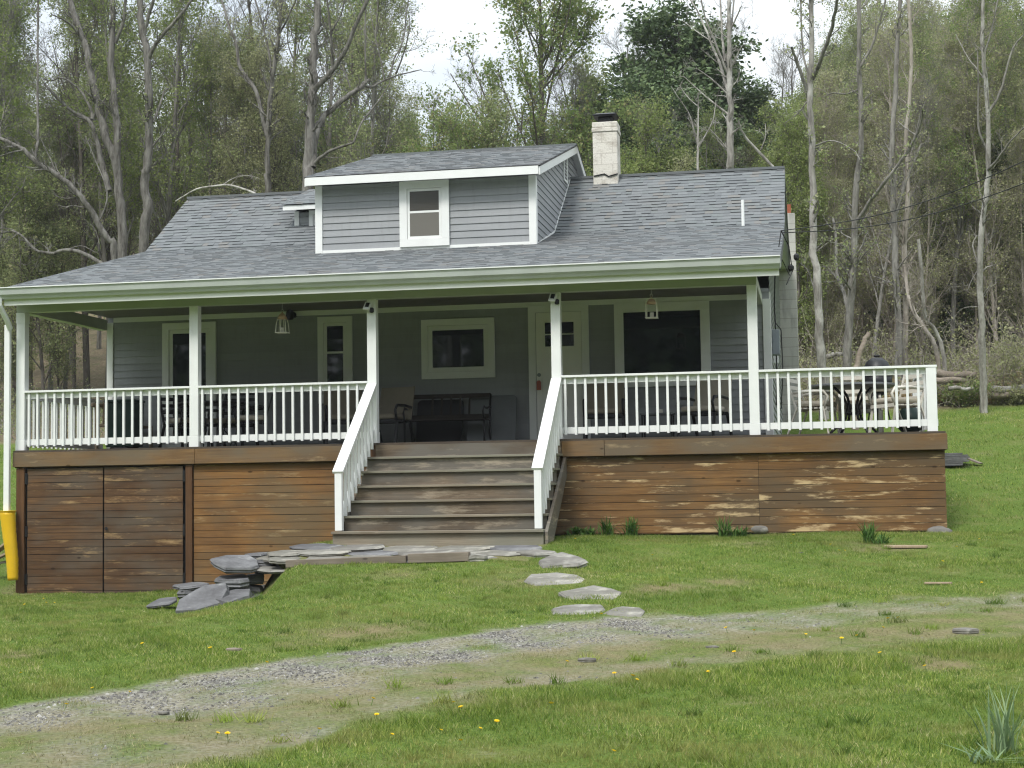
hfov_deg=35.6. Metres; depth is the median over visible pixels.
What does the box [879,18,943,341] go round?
spring tree
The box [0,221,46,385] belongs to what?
leafy sapling
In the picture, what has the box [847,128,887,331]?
twiggy tree
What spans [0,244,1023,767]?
ground
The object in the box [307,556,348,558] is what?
flagstone
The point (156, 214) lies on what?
leafless tree
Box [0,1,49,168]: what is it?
spring tree
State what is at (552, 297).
solar light
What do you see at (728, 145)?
bare tree
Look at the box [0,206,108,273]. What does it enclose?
fallen tree
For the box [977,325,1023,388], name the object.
bush
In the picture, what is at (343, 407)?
sling chair
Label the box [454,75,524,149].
young tree
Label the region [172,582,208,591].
step slab
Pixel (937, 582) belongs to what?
plank
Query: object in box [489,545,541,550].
flagstone
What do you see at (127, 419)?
storage bin
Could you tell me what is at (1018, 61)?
spring tree
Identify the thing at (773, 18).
sky
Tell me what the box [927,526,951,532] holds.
footing stone
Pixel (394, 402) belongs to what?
sling chair
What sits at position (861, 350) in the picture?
broken stump
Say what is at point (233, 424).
patio chair
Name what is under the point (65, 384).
spring tree
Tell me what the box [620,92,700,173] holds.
young tree
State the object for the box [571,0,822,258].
pine tree
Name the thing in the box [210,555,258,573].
slate slab
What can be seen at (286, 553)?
flagstone
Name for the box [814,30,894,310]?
leafless tree
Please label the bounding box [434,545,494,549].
flagstone
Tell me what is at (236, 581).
slate slab
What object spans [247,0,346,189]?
spring tree
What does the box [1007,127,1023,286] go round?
twiggy tree
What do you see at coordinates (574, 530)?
lily plant
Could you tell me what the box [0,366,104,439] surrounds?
undergrowth
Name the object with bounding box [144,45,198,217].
spring tree
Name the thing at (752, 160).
leafy sapling
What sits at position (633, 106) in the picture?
leafy sapling
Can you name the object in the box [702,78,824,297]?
pine tree
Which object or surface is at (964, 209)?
spring tree
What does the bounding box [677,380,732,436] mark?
sling chair
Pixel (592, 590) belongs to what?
stepping stone
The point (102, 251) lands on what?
spring tree
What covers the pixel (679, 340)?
picture window
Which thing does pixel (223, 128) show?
leafless tree
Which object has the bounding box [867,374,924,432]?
patio chair
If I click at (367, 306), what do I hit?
solar light
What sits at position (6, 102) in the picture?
spring tree
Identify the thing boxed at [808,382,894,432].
patio table
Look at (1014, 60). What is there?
twiggy tree
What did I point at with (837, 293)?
twiggy tree
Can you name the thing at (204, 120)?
spring tree
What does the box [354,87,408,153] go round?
leafless tree
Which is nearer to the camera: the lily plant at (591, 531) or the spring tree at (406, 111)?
the lily plant at (591, 531)
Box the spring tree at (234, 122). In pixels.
[209,37,270,186]
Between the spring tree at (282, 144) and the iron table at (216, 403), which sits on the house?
the iron table at (216, 403)
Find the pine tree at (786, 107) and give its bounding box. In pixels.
[755,92,862,238]
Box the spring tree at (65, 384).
[47,78,121,389]
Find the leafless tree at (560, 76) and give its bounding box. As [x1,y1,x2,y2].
[525,31,584,118]
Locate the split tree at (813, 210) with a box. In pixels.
[778,0,868,419]
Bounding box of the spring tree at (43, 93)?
[0,65,75,409]
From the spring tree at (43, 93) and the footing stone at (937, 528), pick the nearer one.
the footing stone at (937, 528)
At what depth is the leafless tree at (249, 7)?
52.83 m
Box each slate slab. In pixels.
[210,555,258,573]
[214,574,249,588]
[245,552,267,558]
[245,585,262,594]
[247,573,263,584]
[257,559,278,566]
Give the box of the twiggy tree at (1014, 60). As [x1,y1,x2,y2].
[1002,1,1022,273]
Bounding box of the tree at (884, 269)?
[858,53,961,357]
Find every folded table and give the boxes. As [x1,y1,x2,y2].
[415,399,463,441]
[466,395,516,440]
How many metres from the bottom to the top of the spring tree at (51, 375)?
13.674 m
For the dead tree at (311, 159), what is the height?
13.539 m
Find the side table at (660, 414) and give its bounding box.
[640,412,675,436]
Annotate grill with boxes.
[864,355,892,432]
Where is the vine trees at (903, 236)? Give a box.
[874,0,927,379]
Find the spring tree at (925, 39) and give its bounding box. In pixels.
[874,0,986,360]
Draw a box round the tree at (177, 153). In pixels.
[93,2,234,242]
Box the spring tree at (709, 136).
[680,102,744,169]
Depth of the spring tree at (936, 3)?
64.93 m
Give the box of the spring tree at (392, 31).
[324,11,419,156]
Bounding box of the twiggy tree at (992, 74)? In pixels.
[884,0,1023,370]
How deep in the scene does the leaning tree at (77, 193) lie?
44.49 m
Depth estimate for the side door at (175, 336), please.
26.24 m
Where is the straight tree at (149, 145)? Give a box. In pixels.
[133,0,192,252]
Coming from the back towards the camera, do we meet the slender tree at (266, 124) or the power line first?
the slender tree at (266, 124)
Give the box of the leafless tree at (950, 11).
[912,0,1011,324]
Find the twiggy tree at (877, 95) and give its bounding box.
[848,46,943,358]
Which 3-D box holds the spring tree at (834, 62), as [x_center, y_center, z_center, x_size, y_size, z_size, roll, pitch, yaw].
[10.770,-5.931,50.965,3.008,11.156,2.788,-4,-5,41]
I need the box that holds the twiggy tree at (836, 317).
[800,167,860,352]
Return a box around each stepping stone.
[516,549,555,557]
[524,572,584,585]
[538,552,587,568]
[551,604,604,614]
[558,585,620,599]
[603,606,644,616]
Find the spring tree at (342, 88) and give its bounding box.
[298,0,410,168]
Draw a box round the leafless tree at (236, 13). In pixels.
[218,0,325,182]
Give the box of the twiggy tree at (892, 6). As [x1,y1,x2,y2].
[840,0,906,286]
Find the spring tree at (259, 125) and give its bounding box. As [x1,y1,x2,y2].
[209,12,319,193]
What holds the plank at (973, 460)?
on the ground at (328, 720)
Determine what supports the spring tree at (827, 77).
on the ground at (328, 720)
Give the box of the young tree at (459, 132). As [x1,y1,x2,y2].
[428,92,504,150]
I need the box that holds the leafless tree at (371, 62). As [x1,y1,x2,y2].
[298,0,417,168]
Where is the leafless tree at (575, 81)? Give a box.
[512,53,600,164]
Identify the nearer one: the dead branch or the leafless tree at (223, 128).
the dead branch
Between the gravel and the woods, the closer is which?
the gravel
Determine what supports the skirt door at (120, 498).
in the house
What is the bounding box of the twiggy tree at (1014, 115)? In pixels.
[982,37,1023,293]
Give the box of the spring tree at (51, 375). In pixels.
[20,48,87,389]
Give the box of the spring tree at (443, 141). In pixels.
[422,128,464,149]
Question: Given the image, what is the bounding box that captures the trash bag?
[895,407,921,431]
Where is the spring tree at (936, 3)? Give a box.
[895,0,945,137]
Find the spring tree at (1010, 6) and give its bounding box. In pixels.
[926,0,1023,187]
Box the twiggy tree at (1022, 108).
[1001,71,1023,301]
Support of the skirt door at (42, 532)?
in the house
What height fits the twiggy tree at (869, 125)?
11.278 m
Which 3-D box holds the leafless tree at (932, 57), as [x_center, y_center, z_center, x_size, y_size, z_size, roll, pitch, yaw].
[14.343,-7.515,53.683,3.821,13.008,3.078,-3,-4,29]
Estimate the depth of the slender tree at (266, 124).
48.54 m
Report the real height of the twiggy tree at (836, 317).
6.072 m
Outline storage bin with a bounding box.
[104,399,144,448]
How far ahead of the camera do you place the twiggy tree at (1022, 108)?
40.95 m
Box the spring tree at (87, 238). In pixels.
[51,90,111,267]
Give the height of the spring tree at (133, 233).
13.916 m
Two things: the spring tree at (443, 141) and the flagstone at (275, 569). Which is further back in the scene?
the spring tree at (443, 141)
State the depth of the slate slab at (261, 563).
20.08 m
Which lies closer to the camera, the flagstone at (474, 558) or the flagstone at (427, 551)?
the flagstone at (474, 558)
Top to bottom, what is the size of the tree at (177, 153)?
15.133 m
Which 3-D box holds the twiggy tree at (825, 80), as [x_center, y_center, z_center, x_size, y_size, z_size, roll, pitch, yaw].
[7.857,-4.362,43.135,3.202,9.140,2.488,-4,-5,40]
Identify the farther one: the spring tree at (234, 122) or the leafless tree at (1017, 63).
the spring tree at (234, 122)
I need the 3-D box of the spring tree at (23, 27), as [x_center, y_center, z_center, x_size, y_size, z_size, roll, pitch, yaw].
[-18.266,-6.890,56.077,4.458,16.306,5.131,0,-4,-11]
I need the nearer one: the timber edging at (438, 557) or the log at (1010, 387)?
the timber edging at (438, 557)
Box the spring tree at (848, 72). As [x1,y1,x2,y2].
[816,11,877,343]
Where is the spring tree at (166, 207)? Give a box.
[86,0,247,233]
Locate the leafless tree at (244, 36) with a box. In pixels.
[194,0,288,189]
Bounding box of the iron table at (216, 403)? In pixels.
[178,400,245,446]
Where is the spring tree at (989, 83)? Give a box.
[938,4,1023,340]
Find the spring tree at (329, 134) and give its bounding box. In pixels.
[272,0,382,191]
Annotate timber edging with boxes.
[285,555,407,567]
[408,552,470,562]
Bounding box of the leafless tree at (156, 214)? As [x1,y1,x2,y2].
[137,185,174,245]
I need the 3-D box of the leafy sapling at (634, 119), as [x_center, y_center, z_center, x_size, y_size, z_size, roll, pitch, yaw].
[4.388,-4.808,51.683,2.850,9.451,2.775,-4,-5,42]
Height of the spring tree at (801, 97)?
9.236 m
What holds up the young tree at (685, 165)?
on the ground at (328, 720)
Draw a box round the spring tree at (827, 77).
[807,43,849,328]
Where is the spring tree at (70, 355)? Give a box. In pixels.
[30,22,109,367]
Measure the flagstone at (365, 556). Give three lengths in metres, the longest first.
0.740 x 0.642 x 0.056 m
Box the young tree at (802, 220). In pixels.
[771,94,843,353]
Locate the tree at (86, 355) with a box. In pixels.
[1,0,140,397]
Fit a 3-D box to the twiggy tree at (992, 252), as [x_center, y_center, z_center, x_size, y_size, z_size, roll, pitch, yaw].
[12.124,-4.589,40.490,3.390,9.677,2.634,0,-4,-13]
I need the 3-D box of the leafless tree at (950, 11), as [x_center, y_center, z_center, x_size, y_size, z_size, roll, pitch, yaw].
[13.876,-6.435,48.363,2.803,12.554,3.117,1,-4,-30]
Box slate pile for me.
[944,453,969,465]
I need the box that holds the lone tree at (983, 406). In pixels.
[938,0,1023,412]
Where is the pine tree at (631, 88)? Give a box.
[563,45,736,151]
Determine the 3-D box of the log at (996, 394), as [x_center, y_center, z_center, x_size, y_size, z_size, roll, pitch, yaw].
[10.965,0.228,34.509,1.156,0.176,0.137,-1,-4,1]
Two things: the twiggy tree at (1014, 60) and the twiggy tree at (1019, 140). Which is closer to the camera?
the twiggy tree at (1019, 140)
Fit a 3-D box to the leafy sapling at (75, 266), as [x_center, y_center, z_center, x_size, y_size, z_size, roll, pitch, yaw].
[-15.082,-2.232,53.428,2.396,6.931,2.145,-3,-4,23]
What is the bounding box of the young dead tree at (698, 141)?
[671,80,718,169]
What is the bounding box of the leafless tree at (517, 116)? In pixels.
[492,84,534,145]
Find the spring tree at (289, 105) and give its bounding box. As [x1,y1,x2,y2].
[264,72,304,190]
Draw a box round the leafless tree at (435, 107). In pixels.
[415,85,467,148]
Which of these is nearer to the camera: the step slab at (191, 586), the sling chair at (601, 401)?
the step slab at (191, 586)
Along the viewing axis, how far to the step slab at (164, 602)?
19.86 m
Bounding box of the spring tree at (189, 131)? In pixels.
[147,0,236,199]
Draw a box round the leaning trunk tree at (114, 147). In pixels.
[30,0,142,257]
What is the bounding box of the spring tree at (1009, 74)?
[963,1,1023,362]
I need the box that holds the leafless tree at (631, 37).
[616,6,648,59]
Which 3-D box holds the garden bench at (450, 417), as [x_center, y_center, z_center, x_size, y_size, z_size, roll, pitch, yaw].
[-1.006,0.557,24.831,1.296,0.841,0.631,-2,-4,11]
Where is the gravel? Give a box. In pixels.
[0,597,1014,767]
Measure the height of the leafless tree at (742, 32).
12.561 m
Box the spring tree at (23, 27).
[0,0,56,267]
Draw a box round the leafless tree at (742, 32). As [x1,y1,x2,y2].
[709,0,762,89]
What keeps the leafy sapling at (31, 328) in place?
on the ground at (328, 720)
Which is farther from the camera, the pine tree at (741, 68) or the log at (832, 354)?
the pine tree at (741, 68)
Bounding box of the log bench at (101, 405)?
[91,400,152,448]
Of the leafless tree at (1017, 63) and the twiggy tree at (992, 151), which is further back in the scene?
the leafless tree at (1017, 63)
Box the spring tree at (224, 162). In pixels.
[192,14,286,194]
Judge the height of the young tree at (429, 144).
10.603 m
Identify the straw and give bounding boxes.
[882,370,1023,403]
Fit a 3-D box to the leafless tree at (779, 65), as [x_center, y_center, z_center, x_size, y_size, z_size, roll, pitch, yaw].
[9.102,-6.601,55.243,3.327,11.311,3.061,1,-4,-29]
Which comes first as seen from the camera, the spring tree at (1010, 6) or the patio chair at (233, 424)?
the patio chair at (233, 424)
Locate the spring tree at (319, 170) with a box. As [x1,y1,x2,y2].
[314,149,353,186]
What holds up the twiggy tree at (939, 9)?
on the ground at (328, 720)
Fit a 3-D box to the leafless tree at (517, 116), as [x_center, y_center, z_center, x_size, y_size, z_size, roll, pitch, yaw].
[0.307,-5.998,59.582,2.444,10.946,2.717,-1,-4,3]
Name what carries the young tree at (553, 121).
on the ground at (328, 720)
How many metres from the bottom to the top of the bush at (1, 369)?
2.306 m
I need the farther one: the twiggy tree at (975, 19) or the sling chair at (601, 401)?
the twiggy tree at (975, 19)
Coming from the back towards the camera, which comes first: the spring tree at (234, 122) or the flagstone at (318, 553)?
the spring tree at (234, 122)
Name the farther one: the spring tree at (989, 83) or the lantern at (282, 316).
the spring tree at (989, 83)
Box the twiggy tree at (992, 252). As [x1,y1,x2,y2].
[916,8,1023,374]
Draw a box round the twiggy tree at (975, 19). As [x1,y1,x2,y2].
[936,0,1020,126]
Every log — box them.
[826,352,842,358]
[936,369,976,378]
[936,377,966,383]
[948,385,973,391]
[990,384,1023,392]
[991,391,1022,398]
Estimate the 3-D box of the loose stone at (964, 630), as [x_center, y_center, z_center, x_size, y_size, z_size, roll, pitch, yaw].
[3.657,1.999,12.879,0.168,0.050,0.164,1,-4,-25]
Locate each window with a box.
[317,316,352,403]
[421,317,494,378]
[614,300,710,387]
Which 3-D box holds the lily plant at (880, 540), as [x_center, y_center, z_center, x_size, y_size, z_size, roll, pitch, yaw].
[4.508,1.882,19.528,0.440,0.145,0.399,-2,-4,11]
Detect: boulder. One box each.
[175,583,229,613]
[216,589,251,604]
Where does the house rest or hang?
on the ground at (328, 720)
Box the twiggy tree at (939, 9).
[915,0,983,336]
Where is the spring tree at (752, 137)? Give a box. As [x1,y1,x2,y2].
[725,124,767,167]
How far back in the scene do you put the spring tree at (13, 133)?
46.74 m
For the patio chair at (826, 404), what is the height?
0.956 m
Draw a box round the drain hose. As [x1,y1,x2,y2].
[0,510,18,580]
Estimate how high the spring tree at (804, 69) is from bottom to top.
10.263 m
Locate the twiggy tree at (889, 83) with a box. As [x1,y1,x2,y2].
[840,12,951,375]
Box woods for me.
[23,0,1023,318]
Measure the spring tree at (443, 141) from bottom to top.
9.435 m
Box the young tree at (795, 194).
[763,99,843,359]
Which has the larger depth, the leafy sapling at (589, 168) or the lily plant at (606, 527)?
the leafy sapling at (589, 168)
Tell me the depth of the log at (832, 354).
36.31 m
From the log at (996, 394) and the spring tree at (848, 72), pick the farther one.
the spring tree at (848, 72)
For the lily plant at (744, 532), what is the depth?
21.39 m
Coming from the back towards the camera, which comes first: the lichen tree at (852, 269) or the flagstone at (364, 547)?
the lichen tree at (852, 269)
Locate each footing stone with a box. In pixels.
[751,526,768,533]
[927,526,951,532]
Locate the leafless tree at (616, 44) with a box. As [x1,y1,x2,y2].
[590,12,654,85]
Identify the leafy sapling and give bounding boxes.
[0,105,87,389]
[0,176,60,381]
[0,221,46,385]
[31,215,85,413]
[381,107,424,152]
[396,96,428,150]
[425,97,493,149]
[583,129,634,175]
[614,85,676,173]
[620,93,672,147]
[738,142,760,166]
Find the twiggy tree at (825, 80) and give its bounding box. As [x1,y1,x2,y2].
[791,56,857,356]
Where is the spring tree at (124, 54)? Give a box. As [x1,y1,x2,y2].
[41,0,171,243]
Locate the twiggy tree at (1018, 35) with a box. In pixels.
[1002,0,1023,157]
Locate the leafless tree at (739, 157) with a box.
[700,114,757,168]
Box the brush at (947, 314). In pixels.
[860,129,1023,349]
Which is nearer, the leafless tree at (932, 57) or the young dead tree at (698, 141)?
the young dead tree at (698, 141)
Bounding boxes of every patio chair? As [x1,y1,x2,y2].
[158,395,213,447]
[207,393,258,446]
[233,393,272,445]
[785,378,839,433]
[838,376,883,432]
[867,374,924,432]
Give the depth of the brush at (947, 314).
44.04 m
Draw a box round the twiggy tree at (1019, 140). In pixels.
[970,123,1023,345]
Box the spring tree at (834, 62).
[797,26,877,333]
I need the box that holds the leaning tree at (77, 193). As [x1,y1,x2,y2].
[0,0,128,259]
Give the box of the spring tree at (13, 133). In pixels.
[0,0,74,268]
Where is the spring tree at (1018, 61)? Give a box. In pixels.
[1005,33,1023,100]
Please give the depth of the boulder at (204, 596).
19.07 m
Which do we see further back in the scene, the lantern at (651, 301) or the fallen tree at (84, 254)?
the fallen tree at (84, 254)
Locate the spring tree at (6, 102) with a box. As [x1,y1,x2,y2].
[0,0,42,380]
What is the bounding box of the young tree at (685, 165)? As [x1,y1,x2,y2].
[666,148,703,171]
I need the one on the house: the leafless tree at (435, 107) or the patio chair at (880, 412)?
the patio chair at (880, 412)
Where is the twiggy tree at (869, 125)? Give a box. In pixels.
[845,1,939,356]
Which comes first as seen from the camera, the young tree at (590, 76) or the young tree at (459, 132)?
the young tree at (459, 132)
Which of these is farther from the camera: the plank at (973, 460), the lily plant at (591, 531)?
the plank at (973, 460)
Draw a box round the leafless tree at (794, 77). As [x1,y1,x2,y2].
[764,24,821,96]
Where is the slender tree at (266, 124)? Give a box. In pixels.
[208,0,301,192]
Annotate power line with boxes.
[778,161,1023,284]
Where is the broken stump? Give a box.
[850,332,870,429]
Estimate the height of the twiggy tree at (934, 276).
8.380 m
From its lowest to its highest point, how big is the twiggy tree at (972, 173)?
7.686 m
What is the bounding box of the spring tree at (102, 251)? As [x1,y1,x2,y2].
[27,0,155,322]
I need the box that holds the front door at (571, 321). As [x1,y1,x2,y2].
[536,311,582,438]
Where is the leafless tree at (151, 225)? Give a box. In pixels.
[132,146,170,253]
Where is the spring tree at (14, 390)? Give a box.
[0,9,41,407]
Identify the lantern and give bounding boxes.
[275,310,289,333]
[645,293,658,318]
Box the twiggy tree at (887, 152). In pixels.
[838,6,942,362]
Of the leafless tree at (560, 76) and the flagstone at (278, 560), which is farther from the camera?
the leafless tree at (560, 76)
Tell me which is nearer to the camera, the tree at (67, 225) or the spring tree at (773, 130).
the spring tree at (773, 130)
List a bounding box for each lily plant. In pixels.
[564,526,586,535]
[577,525,597,534]
[597,514,618,535]
[614,516,641,535]
[713,515,738,536]
[729,526,752,536]
[858,521,878,542]
[870,533,892,543]
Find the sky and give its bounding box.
[7,0,1023,226]
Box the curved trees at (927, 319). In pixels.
[901,239,947,404]
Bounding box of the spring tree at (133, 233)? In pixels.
[67,30,172,255]
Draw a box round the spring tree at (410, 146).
[392,131,421,150]
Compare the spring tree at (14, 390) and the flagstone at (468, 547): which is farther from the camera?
the spring tree at (14, 390)
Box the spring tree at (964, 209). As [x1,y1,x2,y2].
[892,0,1023,368]
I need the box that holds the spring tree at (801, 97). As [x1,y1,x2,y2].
[767,79,844,255]
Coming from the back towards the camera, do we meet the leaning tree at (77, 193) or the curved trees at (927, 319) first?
the leaning tree at (77, 193)
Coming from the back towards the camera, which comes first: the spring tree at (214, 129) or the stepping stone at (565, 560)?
the spring tree at (214, 129)
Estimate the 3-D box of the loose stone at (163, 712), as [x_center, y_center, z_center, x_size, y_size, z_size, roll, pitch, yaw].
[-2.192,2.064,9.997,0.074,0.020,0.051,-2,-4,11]
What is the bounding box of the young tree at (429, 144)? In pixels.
[372,82,461,152]
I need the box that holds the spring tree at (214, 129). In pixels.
[172,49,257,195]
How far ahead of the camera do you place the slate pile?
26.19 m
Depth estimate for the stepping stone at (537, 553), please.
19.42 m
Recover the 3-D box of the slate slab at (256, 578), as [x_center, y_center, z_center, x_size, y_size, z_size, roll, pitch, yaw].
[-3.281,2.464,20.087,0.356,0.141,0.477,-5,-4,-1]
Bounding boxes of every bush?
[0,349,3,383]
[936,376,993,406]
[975,383,1023,405]
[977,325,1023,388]
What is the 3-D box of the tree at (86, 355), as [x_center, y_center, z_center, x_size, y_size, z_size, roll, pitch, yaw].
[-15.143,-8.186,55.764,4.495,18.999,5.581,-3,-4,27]
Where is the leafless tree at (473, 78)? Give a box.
[446,43,508,117]
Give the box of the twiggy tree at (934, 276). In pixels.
[871,69,970,364]
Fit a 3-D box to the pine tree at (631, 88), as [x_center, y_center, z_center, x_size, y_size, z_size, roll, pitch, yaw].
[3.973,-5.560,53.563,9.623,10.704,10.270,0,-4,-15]
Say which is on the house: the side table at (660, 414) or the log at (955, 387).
the side table at (660, 414)
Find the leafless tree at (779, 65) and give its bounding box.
[735,42,802,157]
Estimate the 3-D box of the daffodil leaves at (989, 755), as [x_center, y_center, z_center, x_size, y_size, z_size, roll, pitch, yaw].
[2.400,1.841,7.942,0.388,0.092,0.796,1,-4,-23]
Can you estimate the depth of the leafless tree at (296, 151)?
52.77 m
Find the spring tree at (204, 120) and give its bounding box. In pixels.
[164,15,266,215]
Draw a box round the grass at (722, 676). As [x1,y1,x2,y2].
[0,404,1023,767]
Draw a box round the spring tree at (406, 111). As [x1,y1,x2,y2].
[374,88,423,150]
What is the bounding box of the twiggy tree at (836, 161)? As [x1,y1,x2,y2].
[798,80,873,364]
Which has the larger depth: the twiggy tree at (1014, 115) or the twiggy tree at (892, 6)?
the twiggy tree at (892, 6)
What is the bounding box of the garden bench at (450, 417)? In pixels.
[402,393,491,441]
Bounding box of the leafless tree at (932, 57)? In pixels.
[901,1,955,342]
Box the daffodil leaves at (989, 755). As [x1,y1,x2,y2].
[935,741,1023,763]
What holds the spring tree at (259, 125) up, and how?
on the ground at (328, 720)
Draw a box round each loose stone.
[157,711,169,714]
[226,648,241,650]
[577,657,595,662]
[952,627,978,633]
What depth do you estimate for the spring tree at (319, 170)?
51.64 m
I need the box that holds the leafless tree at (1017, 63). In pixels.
[958,0,1023,272]
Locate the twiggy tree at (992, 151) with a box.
[944,84,1022,370]
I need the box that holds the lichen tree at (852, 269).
[813,0,936,403]
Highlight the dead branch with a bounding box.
[175,167,260,201]
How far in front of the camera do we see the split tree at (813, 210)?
33.80 m
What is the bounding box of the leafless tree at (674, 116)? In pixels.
[633,90,693,157]
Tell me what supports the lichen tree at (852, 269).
on the ground at (328, 720)
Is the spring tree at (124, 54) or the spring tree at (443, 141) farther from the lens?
the spring tree at (443, 141)
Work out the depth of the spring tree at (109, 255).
58.73 m
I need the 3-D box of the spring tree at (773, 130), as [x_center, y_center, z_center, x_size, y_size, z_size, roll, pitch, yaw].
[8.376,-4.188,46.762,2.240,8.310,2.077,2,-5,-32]
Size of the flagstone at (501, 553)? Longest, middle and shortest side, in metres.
0.878 x 0.621 x 0.056 m
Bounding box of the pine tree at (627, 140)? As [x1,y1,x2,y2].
[620,114,691,170]
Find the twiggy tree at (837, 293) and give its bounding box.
[793,83,874,347]
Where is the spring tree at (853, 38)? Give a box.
[820,0,918,349]
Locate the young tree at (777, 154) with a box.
[746,92,824,288]
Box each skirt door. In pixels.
[25,468,102,592]
[104,466,185,592]
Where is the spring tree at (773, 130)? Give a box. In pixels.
[763,102,831,348]
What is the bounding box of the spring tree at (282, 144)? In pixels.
[191,15,309,195]
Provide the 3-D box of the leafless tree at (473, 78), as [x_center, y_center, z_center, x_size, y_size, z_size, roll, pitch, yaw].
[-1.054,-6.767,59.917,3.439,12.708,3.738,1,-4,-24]
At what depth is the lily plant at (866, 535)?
19.59 m
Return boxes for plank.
[884,545,927,547]
[924,582,951,583]
[967,458,982,463]
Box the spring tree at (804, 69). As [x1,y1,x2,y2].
[795,60,842,158]
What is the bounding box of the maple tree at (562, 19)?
[439,0,682,173]
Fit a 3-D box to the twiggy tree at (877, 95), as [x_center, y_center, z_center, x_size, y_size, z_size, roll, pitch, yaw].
[11.187,-4.867,45.575,3.033,9.955,2.542,-1,-4,8]
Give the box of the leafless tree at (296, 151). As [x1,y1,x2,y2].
[266,77,336,190]
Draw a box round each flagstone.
[256,556,268,562]
[256,565,284,573]
[267,550,299,557]
[268,557,302,564]
[289,543,343,549]
[296,549,351,556]
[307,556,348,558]
[330,544,384,551]
[344,555,387,557]
[347,550,397,555]
[383,545,437,551]
[398,549,458,555]
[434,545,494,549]
[456,550,487,553]
[468,555,487,561]
[471,554,496,558]
[476,550,525,556]
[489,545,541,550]
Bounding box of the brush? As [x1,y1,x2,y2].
[798,280,1023,411]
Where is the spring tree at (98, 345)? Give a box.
[91,47,141,348]
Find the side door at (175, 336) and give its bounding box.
[162,321,216,447]
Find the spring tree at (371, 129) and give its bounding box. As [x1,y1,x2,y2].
[321,0,446,167]
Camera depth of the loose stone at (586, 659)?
11.95 m
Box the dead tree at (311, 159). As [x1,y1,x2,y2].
[299,0,435,190]
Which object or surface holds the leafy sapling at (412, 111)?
on the ground at (328, 720)
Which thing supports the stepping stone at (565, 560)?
on the ground at (328, 720)
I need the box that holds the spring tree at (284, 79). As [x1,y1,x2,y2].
[255,38,300,184]
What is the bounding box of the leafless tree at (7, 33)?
[0,0,57,247]
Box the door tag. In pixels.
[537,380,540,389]
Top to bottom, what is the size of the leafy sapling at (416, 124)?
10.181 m
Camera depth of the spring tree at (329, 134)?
55.54 m
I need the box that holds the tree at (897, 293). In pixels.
[861,0,940,389]
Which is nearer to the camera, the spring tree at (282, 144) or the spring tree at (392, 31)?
the spring tree at (282, 144)
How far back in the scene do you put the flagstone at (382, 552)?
19.98 m
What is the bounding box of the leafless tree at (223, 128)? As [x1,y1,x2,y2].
[183,0,278,195]
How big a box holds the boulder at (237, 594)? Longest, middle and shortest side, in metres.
0.750 x 0.477 x 0.221 m
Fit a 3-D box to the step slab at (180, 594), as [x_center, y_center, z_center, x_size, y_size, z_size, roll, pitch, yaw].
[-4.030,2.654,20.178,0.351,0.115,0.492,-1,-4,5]
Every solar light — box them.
[363,302,373,312]
[548,293,558,304]
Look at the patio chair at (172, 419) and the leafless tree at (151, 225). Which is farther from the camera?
the leafless tree at (151, 225)
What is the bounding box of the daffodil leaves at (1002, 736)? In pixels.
[955,682,1023,754]
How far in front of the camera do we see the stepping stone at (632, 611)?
14.51 m
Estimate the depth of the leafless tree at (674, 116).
47.80 m
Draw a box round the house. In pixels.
[0,113,947,592]
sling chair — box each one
[323,390,361,443]
[379,386,414,442]
[583,383,625,438]
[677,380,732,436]
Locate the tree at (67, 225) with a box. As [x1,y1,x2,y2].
[30,75,99,408]
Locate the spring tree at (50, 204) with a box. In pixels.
[33,152,62,270]
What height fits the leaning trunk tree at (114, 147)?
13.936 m
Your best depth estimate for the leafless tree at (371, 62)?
61.19 m
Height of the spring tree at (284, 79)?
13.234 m
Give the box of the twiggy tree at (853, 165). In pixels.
[830,128,886,354]
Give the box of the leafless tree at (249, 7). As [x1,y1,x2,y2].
[208,0,303,193]
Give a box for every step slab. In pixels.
[146,597,176,608]
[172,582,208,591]
[177,590,192,598]
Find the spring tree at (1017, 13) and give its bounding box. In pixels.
[1005,0,1023,144]
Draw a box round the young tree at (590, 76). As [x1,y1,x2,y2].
[548,48,618,163]
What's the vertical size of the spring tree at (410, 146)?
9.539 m
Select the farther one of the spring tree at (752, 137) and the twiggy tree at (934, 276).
the spring tree at (752, 137)
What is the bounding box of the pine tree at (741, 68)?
[700,29,772,149]
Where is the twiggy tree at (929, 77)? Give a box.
[907,18,949,328]
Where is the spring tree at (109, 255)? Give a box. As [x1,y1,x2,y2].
[54,0,168,387]
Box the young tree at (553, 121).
[516,100,576,145]
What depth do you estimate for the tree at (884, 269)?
39.59 m
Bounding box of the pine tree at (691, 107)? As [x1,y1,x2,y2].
[624,81,766,170]
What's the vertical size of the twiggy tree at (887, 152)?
10.905 m
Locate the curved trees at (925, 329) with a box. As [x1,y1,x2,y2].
[888,253,940,393]
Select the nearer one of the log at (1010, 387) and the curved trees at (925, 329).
the log at (1010, 387)
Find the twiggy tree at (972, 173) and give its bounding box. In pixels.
[935,98,1008,363]
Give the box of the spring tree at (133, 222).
[114,97,159,255]
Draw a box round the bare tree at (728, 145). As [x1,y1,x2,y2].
[675,0,752,168]

